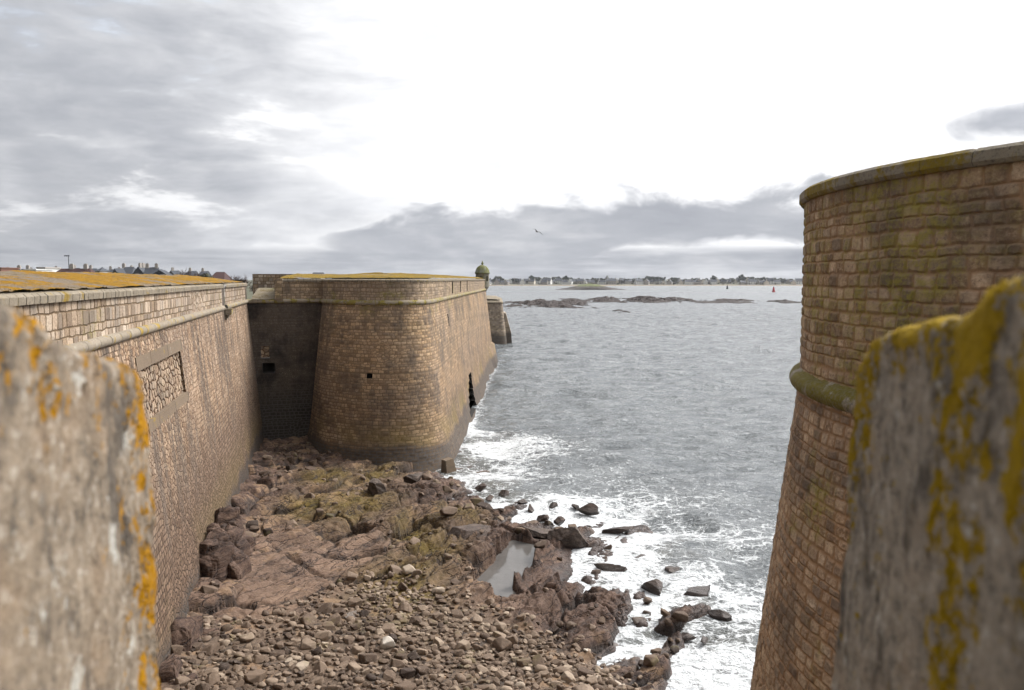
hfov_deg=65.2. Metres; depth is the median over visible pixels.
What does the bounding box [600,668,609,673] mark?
loose stone
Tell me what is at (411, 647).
loose stone
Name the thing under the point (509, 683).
loose stone
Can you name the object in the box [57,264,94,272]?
town house
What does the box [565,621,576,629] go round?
loose stone
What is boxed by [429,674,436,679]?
loose stone
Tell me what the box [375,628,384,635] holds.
loose stone
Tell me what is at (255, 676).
loose stone
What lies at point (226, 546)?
rock outcrop
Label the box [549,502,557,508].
boulder
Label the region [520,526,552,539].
boulder
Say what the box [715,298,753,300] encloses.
reef
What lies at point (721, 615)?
boulder
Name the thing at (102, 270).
town house
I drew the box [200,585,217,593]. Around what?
loose stone
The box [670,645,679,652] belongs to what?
loose stone
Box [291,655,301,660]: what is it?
loose stone
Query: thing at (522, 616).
loose stone
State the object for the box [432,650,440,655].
loose stone
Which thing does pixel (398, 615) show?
loose stone
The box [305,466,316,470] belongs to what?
loose stone
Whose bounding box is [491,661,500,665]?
loose stone
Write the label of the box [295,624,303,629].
loose stone
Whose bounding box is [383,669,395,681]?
loose stone
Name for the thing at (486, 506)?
loose stone
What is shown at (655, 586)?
boulder
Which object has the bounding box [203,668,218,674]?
loose stone
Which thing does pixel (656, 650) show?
loose stone
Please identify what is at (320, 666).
loose stone
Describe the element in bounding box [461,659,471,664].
loose stone
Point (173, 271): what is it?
town house
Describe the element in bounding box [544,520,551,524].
loose stone
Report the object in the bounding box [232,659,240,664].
loose stone
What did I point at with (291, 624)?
loose stone
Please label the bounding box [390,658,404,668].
loose stone
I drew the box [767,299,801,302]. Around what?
reef
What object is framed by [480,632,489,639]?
loose stone
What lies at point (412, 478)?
boulder
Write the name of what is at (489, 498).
boulder
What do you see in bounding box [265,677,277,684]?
loose stone
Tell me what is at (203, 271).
town house
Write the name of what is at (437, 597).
loose stone
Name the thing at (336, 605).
loose stone
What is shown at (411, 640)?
loose stone
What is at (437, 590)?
loose stone
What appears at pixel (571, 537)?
boulder
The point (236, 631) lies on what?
loose stone
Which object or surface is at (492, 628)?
loose stone
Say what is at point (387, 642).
loose stone
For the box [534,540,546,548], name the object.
loose stone
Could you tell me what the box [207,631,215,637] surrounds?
loose stone
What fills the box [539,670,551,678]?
loose stone
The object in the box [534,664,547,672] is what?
loose stone
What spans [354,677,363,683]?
loose stone
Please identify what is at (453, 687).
loose stone
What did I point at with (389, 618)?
loose stone
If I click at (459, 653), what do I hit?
loose stone
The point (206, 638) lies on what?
loose stone
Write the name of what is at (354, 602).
loose stone
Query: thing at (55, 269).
town house
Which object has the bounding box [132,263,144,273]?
town house
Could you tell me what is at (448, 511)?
loose stone
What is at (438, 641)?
loose stone
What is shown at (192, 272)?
town house
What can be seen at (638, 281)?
house
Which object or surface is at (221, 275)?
town house
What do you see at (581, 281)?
house
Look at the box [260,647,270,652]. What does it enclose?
loose stone
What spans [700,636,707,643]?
boulder
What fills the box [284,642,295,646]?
loose stone
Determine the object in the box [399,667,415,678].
loose stone
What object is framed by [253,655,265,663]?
loose stone
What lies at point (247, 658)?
loose stone
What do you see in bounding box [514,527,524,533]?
loose stone
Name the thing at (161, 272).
town house
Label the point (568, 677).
loose stone
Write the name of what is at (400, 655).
loose stone
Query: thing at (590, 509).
boulder
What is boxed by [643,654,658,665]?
loose stone
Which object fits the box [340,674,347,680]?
loose stone
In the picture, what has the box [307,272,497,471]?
bastion
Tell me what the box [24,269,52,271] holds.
town house
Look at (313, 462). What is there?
loose stone
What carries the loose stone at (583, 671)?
on the rocky shore at (308, 555)
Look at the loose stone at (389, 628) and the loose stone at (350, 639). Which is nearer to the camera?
the loose stone at (350, 639)
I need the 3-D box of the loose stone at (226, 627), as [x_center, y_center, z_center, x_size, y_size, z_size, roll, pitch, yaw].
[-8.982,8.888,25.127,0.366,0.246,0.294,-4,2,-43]
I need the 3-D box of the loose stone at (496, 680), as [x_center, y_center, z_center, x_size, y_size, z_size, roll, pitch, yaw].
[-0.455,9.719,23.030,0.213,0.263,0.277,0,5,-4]
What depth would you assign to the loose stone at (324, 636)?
25.05 m
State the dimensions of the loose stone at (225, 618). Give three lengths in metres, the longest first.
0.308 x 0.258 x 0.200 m
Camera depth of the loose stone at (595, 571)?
33.96 m
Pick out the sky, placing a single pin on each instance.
(682, 139)
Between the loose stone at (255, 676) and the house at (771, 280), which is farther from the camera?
the house at (771, 280)
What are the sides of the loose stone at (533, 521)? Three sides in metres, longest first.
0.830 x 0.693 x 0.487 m
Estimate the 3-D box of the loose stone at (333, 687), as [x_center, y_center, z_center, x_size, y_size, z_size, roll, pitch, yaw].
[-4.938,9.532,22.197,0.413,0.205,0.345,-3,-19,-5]
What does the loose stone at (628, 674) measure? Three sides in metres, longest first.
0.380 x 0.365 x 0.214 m
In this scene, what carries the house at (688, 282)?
on the shore at (633, 284)
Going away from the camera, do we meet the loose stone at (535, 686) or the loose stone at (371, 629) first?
the loose stone at (535, 686)
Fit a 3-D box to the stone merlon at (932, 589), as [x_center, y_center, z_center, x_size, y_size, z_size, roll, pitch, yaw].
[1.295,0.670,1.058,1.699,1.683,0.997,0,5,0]
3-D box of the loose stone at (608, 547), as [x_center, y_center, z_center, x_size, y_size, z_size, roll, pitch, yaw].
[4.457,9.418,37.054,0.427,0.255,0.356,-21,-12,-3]
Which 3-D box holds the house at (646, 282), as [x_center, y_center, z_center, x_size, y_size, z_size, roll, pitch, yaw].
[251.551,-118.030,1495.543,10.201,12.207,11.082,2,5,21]
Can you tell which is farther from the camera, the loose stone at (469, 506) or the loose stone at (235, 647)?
the loose stone at (469, 506)
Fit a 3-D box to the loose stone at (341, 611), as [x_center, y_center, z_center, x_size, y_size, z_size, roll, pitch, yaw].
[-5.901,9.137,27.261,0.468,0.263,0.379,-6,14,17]
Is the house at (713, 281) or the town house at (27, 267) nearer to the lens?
the town house at (27, 267)
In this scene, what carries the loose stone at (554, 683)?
on the rocky shore at (308, 555)
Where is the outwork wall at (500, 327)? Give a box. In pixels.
[486,295,511,343]
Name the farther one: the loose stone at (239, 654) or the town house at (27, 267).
the town house at (27, 267)
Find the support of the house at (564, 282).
on the shore at (633, 284)
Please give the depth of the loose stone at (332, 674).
22.85 m
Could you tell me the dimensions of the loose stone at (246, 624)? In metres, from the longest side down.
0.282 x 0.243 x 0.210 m
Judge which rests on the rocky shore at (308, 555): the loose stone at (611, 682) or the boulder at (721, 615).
the loose stone at (611, 682)
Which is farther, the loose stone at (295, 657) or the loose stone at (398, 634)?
the loose stone at (398, 634)
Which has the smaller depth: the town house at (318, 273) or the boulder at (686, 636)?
the boulder at (686, 636)
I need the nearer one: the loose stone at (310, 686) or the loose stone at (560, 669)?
the loose stone at (310, 686)
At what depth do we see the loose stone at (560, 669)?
23.99 m
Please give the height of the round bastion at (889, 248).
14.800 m
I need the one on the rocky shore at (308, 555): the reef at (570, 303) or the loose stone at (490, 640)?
the loose stone at (490, 640)
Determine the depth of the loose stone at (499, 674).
23.37 m
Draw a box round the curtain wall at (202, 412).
[0,270,265,676]
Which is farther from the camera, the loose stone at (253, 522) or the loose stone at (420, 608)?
the loose stone at (253, 522)
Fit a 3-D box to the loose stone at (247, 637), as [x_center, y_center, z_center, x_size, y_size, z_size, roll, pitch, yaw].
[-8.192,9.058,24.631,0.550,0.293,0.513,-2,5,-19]
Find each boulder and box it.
[368,478,386,494]
[403,473,422,483]
[446,524,490,539]
[475,483,486,491]
[485,495,492,500]
[498,489,509,496]
[517,499,527,503]
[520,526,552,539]
[528,504,533,512]
[537,514,548,521]
[547,527,588,548]
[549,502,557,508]
[554,516,564,525]
[577,503,598,515]
[594,563,627,571]
[602,526,632,533]
[641,579,662,595]
[665,566,679,572]
[681,632,695,640]
[683,585,710,596]
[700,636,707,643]
[707,609,731,621]
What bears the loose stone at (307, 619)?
on the rocky shore at (308, 555)
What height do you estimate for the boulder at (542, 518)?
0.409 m
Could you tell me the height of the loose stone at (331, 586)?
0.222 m
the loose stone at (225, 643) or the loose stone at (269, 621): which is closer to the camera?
the loose stone at (225, 643)
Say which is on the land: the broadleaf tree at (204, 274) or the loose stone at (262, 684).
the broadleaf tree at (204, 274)
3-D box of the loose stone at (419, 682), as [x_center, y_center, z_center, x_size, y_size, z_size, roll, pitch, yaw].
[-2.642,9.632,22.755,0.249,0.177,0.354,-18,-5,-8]
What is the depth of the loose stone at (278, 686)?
21.98 m
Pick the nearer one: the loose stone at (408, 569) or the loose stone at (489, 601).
the loose stone at (489, 601)
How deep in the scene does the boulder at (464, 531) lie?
36.07 m
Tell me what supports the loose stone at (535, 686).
on the rocky shore at (308, 555)
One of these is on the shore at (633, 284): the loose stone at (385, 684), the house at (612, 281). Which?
the house at (612, 281)
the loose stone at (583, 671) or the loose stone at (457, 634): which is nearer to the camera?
the loose stone at (583, 671)
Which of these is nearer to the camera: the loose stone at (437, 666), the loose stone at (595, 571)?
the loose stone at (437, 666)
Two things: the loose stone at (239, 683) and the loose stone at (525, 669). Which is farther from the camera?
the loose stone at (525, 669)
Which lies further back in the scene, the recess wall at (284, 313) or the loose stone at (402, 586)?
the recess wall at (284, 313)
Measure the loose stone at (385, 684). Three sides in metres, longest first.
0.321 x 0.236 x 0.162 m
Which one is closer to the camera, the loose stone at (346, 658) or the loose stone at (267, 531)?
the loose stone at (346, 658)
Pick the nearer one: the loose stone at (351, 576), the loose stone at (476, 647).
the loose stone at (476, 647)
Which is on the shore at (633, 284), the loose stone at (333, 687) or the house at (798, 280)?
the house at (798, 280)
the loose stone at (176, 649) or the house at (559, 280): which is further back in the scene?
the house at (559, 280)
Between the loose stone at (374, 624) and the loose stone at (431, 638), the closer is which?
the loose stone at (431, 638)
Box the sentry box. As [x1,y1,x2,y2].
[475,261,489,290]
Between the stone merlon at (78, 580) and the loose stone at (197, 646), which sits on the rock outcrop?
the loose stone at (197, 646)
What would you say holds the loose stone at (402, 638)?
on the rocky shore at (308, 555)
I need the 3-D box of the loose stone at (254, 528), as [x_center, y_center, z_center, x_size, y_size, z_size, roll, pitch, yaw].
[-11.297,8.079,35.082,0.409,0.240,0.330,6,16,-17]
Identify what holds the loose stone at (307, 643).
on the rocky shore at (308, 555)
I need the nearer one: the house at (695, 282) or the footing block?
the footing block
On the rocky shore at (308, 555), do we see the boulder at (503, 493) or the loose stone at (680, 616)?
the loose stone at (680, 616)
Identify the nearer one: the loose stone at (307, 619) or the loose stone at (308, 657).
the loose stone at (308, 657)
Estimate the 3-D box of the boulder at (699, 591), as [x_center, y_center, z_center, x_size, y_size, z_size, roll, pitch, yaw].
[7.352,10.067,32.324,1.241,0.554,1.346,2,5,21]
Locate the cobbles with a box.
[168,438,680,689]
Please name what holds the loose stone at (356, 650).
on the rocky shore at (308, 555)
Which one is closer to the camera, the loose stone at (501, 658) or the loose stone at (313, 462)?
the loose stone at (501, 658)
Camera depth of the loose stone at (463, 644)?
25.14 m
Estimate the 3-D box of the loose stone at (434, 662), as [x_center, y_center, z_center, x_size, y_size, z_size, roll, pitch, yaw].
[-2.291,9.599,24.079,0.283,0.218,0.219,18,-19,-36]
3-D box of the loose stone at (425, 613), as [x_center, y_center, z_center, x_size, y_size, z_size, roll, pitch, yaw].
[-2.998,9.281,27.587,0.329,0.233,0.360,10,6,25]
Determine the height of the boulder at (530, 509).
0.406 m
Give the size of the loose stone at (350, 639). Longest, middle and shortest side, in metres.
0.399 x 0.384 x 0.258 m
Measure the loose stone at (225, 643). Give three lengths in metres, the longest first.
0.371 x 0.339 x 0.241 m
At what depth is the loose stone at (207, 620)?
25.39 m
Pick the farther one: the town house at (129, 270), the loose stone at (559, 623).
the town house at (129, 270)
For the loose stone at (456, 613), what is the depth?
27.57 m
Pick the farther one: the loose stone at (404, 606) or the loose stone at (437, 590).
the loose stone at (437, 590)
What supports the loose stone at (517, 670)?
on the rocky shore at (308, 555)
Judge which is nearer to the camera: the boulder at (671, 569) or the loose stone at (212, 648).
the loose stone at (212, 648)
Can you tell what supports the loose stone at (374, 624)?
on the rocky shore at (308, 555)
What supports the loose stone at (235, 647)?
on the rocky shore at (308, 555)
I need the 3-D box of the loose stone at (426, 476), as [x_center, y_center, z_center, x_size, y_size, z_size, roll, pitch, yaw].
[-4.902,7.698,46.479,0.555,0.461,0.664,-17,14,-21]
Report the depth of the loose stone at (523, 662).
24.39 m
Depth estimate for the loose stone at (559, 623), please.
28.13 m
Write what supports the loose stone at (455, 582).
on the rocky shore at (308, 555)
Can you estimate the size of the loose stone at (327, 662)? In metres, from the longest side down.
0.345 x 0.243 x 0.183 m
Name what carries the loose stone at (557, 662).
on the rocky shore at (308, 555)
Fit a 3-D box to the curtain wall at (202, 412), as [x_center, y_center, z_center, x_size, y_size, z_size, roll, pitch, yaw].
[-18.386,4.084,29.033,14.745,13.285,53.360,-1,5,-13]
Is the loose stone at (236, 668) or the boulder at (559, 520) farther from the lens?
the boulder at (559, 520)
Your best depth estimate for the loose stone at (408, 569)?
31.00 m
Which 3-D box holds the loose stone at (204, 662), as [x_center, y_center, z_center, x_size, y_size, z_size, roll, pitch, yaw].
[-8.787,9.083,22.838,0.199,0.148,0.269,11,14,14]
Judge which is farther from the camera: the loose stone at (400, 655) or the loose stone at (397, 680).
the loose stone at (400, 655)
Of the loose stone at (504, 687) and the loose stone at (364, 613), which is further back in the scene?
the loose stone at (364, 613)
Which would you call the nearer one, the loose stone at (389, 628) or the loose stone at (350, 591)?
the loose stone at (389, 628)
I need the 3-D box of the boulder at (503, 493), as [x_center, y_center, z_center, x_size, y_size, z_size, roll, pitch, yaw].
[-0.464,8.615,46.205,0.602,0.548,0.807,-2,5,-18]
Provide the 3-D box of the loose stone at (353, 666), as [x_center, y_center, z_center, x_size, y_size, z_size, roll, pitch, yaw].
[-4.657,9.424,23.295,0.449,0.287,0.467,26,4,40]
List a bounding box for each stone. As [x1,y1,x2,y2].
[171,644,183,654]
[172,684,179,689]
[175,676,189,686]
[192,642,201,650]
[195,683,210,689]
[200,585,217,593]
[200,660,208,664]
[201,635,211,641]
[202,642,219,655]
[203,617,210,623]
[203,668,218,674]
[204,672,219,684]
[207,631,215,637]
[218,663,229,670]
[220,640,230,646]
[221,624,231,631]
[222,615,232,622]
[231,629,239,634]
[232,645,239,650]
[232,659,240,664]
[232,664,241,672]
[232,678,243,687]
[233,652,244,657]
[237,632,254,642]
[241,621,250,628]
[242,655,251,662]
[244,669,266,683]
[245,531,258,537]
[246,520,258,527]
[250,525,258,532]
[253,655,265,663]
[257,681,265,687]
[259,471,267,475]
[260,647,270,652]
[263,527,272,535]
[265,619,272,623]
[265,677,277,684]
[269,650,285,657]
[272,683,284,689]
[275,641,283,649]
[284,627,292,631]
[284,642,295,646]
[286,465,296,470]
[286,519,297,525]
[287,457,295,462]
[287,621,296,627]
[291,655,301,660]
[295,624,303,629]
[295,661,308,670]
[298,613,316,625]
[300,638,315,649]
[304,493,314,497]
[304,654,312,660]
[304,673,313,680]
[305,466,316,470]
[305,682,314,689]
[308,459,316,464]
[310,449,318,453]
[311,646,321,654]
[311,674,323,685]
[312,661,327,672]
[314,630,331,641]
[316,508,323,515]
[316,603,331,613]
[322,621,335,630]
[323,659,331,665]
[325,513,334,518]
[326,685,341,689]
[328,583,334,590]
[328,615,340,624]
[328,671,335,677]
[332,607,345,615]
[333,603,340,607]
[339,656,349,662]
[339,661,348,668]
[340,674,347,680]
[343,635,354,644]
[345,610,359,617]
[346,571,357,580]
[346,589,353,594]
[346,616,354,622]
[348,597,362,607]
[348,662,361,672]
[350,622,362,629]
[352,646,365,654]
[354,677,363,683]
[355,635,364,641]
[358,653,376,663]
[359,610,368,616]
[360,667,369,675]
[365,625,375,632]
[365,673,375,680]
[369,622,379,626]
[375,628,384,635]
[378,658,388,663]
[380,682,388,687]
[381,623,395,633]
[381,636,394,648]
[382,665,390,671]
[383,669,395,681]
[386,615,393,621]
[389,633,398,641]
[390,565,401,573]
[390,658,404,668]
[393,678,401,683]
[394,612,403,618]
[394,651,407,659]
[394,682,416,689]
[396,632,405,636]
[397,582,407,590]
[397,596,405,601]
[397,600,412,612]
[397,635,408,641]
[398,617,408,623]
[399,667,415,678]
[403,564,415,574]
[405,637,416,644]
[407,645,415,650]
[407,650,419,660]
[409,536,419,544]
[409,615,421,624]
[411,569,421,576]
[414,665,427,674]
[415,679,422,685]
[416,648,427,654]
[417,605,428,611]
[419,621,428,626]
[421,472,431,479]
[421,610,429,616]
[428,618,437,625]
[428,634,436,641]
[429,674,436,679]
[431,587,444,594]
[431,660,439,665]
[432,612,443,620]
[432,637,443,645]
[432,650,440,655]
[434,594,444,600]
[434,664,443,669]
[437,599,446,603]
[440,506,457,515]
[440,607,448,611]
[442,486,452,492]
[444,553,452,559]
[450,579,461,584]
[450,685,459,689]
[451,609,463,617]
[453,631,461,638]
[454,648,464,656]
[455,673,465,682]
[456,639,470,650]
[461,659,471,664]
[461,681,472,688]
[464,503,474,509]
[470,497,483,505]
[472,644,483,649]
[473,614,482,623]
[475,664,488,673]
[475,685,488,689]
[476,502,492,509]
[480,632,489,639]
[482,653,494,660]
[485,598,494,605]
[486,637,494,643]
[489,626,496,631]
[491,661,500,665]
[492,631,505,637]
[492,637,511,651]
[493,677,499,685]
[494,622,506,631]
[494,651,504,657]
[494,670,507,678]
[498,656,507,661]
[500,685,512,689]
[504,681,513,687]
[505,634,517,644]
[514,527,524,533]
[514,681,524,687]
[515,668,523,675]
[516,613,525,619]
[516,658,529,666]
[521,666,531,671]
[527,639,536,645]
[528,520,537,523]
[531,631,538,638]
[531,683,539,689]
[532,654,544,666]
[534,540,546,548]
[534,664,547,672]
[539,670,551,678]
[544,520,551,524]
[546,642,553,647]
[550,659,561,666]
[551,680,562,687]
[553,666,567,673]
[556,620,562,627]
[556,684,566,689]
[561,671,575,683]
[564,665,571,669]
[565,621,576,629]
[571,643,581,649]
[577,667,593,676]
[584,674,597,684]
[587,624,595,631]
[591,569,600,574]
[593,684,603,689]
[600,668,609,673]
[604,544,611,549]
[605,679,616,686]
[623,672,633,677]
[632,617,642,624]
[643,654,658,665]
[650,648,661,653]
[659,608,669,615]
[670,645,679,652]
[671,611,687,622]
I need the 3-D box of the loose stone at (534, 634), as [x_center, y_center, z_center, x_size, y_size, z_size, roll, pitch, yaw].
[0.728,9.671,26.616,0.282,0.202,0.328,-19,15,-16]
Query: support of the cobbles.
on the rocky shore at (308, 555)
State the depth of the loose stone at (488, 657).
24.55 m
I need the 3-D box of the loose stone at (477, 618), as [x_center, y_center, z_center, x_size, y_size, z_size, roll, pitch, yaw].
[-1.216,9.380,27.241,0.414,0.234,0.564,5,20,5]
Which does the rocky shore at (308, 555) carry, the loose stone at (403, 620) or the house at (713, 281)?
the loose stone at (403, 620)
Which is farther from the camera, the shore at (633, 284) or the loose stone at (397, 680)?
the shore at (633, 284)
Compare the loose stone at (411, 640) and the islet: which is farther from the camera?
the islet
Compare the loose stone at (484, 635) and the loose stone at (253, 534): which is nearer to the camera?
the loose stone at (484, 635)
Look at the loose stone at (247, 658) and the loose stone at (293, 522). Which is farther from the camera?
the loose stone at (293, 522)
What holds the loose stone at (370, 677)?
on the rocky shore at (308, 555)
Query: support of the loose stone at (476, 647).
on the rocky shore at (308, 555)
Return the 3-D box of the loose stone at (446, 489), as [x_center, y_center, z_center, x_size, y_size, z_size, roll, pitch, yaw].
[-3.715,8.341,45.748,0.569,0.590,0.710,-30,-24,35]
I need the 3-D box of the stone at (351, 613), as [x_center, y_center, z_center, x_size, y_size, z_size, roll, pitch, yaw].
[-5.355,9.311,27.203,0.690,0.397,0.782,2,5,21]
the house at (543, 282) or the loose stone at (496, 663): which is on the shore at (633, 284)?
the house at (543, 282)
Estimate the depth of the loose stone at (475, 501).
43.88 m
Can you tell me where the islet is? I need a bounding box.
[555,284,625,289]
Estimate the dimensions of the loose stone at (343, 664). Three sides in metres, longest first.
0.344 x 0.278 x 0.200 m
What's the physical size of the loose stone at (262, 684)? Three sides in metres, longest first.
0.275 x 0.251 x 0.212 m
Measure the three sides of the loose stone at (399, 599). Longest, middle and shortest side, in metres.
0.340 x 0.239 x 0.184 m
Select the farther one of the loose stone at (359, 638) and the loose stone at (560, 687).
the loose stone at (359, 638)
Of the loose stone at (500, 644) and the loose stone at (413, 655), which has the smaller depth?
the loose stone at (413, 655)
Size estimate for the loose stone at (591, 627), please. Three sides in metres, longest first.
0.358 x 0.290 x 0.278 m
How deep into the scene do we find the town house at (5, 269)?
247.43 m
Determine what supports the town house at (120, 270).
on the land
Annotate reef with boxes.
[503,299,596,308]
[560,296,706,302]
[688,300,757,303]
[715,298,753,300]
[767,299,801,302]
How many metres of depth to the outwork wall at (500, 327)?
155.93 m
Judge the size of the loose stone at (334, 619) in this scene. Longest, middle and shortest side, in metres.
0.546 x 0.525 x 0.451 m
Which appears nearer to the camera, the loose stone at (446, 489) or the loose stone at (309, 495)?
the loose stone at (309, 495)
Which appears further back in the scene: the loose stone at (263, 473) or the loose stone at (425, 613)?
the loose stone at (263, 473)
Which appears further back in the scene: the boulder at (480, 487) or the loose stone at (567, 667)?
the boulder at (480, 487)
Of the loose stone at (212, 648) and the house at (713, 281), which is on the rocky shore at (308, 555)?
the loose stone at (212, 648)
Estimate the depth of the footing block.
52.09 m
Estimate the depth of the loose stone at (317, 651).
24.18 m
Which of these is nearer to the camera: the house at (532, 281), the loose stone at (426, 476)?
the loose stone at (426, 476)
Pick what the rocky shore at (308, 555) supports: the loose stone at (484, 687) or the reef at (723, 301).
the loose stone at (484, 687)
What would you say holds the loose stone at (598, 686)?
on the rocky shore at (308, 555)
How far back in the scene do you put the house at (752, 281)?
1492.95 m
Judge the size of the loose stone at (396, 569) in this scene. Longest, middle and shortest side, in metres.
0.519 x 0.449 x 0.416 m
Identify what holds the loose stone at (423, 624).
on the rocky shore at (308, 555)
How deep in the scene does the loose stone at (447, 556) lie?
32.28 m
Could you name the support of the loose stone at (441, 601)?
on the rocky shore at (308, 555)
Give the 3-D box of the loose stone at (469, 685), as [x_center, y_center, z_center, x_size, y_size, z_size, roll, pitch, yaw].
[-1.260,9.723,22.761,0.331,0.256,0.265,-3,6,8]
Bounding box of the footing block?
[441,457,456,472]
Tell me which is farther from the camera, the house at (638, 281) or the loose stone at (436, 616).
the house at (638, 281)
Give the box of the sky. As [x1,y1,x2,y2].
[0,0,1023,278]
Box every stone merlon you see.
[0,305,160,689]
[831,276,1023,689]
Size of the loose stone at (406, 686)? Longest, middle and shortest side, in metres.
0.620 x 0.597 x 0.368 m
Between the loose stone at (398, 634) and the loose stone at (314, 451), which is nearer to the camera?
the loose stone at (398, 634)
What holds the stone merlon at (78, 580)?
on the rampart wall
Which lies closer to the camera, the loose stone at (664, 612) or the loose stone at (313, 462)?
the loose stone at (664, 612)
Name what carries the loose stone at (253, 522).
on the rocky shore at (308, 555)
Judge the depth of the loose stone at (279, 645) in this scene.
24.39 m
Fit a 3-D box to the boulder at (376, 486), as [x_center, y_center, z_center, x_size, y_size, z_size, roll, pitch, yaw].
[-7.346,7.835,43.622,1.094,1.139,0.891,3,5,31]
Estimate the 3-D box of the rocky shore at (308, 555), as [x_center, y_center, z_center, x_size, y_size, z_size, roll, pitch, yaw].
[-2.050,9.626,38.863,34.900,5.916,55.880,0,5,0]
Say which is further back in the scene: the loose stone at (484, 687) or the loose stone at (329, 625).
the loose stone at (329, 625)
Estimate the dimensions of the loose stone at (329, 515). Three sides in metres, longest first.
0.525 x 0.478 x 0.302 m
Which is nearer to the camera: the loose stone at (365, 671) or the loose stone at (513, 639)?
the loose stone at (365, 671)
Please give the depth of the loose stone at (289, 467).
47.74 m
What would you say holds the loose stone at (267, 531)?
on the rocky shore at (308, 555)
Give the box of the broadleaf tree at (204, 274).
[200,273,213,277]
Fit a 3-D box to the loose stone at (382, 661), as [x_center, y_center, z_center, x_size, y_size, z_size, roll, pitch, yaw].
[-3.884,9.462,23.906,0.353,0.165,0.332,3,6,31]
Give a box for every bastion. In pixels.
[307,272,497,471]
[750,141,1023,689]
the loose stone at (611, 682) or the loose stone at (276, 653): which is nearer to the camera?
the loose stone at (611, 682)
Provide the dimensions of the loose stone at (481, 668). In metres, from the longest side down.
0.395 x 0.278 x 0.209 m
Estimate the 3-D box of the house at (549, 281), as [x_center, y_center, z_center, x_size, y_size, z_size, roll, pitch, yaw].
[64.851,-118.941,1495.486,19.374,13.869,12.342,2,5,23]
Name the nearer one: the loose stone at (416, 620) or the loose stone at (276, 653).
the loose stone at (276, 653)
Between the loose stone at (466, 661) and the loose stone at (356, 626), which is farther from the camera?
the loose stone at (356, 626)
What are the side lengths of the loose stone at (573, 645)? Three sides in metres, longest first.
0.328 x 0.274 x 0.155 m
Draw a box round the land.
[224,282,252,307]
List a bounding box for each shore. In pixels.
[160,435,711,689]
[247,279,802,285]
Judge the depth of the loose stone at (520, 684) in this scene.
22.93 m
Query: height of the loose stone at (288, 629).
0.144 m
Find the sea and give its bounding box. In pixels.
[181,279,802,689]
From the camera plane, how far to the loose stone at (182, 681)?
21.35 m
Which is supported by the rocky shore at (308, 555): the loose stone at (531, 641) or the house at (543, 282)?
the loose stone at (531, 641)
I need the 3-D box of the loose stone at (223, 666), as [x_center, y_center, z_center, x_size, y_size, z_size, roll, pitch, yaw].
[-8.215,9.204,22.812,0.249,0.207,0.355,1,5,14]
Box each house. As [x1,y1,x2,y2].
[0,267,19,270]
[17,265,29,270]
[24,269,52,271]
[36,267,61,271]
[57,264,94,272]
[95,267,108,272]
[112,268,125,273]
[122,263,135,273]
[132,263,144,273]
[144,263,158,273]
[153,270,171,274]
[169,267,179,274]
[187,268,198,275]
[200,268,211,276]
[211,272,229,296]
[311,272,325,278]
[528,279,535,284]
[540,280,547,284]
[541,278,551,284]
[555,278,561,283]
[562,280,567,284]
[577,278,583,283]
[606,278,615,284]
[624,278,631,283]
[634,278,642,284]
[643,279,649,284]
[684,279,692,284]
[693,280,699,284]
[710,279,716,284]
[747,278,755,284]
[765,277,773,283]
[794,278,801,283]
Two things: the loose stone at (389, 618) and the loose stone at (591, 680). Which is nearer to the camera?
the loose stone at (591, 680)
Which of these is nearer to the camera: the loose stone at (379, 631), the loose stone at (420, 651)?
the loose stone at (420, 651)
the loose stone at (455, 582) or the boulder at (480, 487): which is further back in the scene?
the boulder at (480, 487)
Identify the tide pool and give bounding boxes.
[477,540,534,597]
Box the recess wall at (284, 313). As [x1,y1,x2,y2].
[247,273,347,439]
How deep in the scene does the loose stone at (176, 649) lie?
22.90 m
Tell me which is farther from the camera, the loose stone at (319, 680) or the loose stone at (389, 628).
the loose stone at (389, 628)
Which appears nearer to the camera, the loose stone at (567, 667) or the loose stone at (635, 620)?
the loose stone at (567, 667)
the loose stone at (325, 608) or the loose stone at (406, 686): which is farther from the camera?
the loose stone at (325, 608)
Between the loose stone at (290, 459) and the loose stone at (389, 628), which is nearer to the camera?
the loose stone at (389, 628)
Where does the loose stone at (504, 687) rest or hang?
on the rocky shore at (308, 555)
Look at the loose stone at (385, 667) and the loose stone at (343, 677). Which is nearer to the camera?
the loose stone at (343, 677)
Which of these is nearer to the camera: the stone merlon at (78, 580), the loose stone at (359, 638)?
the stone merlon at (78, 580)
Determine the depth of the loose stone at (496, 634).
26.07 m
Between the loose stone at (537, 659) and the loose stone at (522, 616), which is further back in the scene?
the loose stone at (522, 616)
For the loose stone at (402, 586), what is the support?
on the rocky shore at (308, 555)
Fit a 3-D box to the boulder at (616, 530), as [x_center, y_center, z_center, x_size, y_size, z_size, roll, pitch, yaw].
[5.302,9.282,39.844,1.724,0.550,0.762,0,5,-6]
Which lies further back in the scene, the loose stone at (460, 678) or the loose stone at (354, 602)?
the loose stone at (354, 602)
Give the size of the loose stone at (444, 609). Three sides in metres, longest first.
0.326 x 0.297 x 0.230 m
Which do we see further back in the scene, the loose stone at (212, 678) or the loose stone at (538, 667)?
the loose stone at (538, 667)
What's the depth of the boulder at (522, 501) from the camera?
44.39 m
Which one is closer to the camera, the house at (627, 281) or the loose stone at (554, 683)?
the loose stone at (554, 683)
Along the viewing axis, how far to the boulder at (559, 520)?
40.67 m
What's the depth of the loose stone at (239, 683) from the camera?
22.01 m
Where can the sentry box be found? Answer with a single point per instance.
(482, 271)

